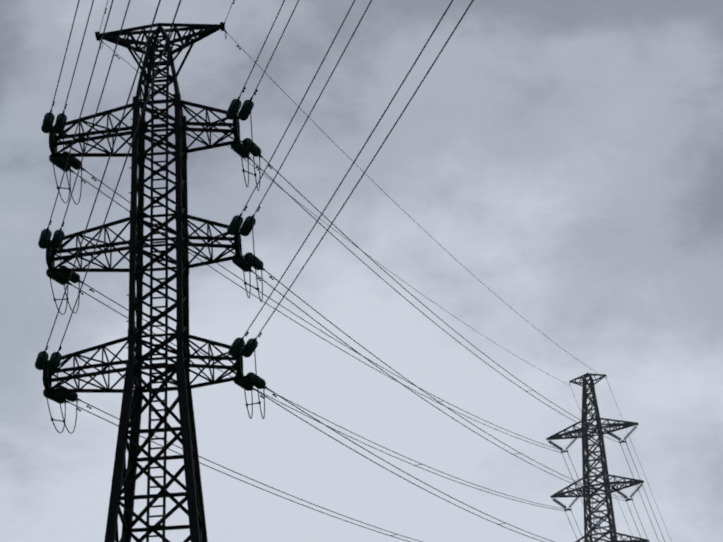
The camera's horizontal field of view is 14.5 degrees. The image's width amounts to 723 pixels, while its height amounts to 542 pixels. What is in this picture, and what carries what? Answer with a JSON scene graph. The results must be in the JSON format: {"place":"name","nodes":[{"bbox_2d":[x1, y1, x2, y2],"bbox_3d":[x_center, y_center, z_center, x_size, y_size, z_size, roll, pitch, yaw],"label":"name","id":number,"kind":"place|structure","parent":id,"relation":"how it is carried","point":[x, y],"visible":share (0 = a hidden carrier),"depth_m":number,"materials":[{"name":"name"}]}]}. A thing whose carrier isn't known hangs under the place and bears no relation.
{"place":"outdoors","nodes":[
{"label":"outdoors","id":0,"kind":"place"},
{"bbox_2d":[0,0,722,541],"label":"sky","id":1,"kind":"structure","parent":0,"point":[565,154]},
{"bbox_3d":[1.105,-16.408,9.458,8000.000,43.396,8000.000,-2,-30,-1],"label":"terrain","id":2,"kind":"structure","parent":0,"visible":0},
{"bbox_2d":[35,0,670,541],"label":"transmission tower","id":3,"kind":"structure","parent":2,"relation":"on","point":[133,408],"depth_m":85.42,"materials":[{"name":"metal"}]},
{"bbox_2d":[546,372,649,541],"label":"suspension tower","id":4,"kind":"structure","parent":2,"relation":"on","point":[586,495],"depth_m":184.54,"materials":[{"name":"black metal"}]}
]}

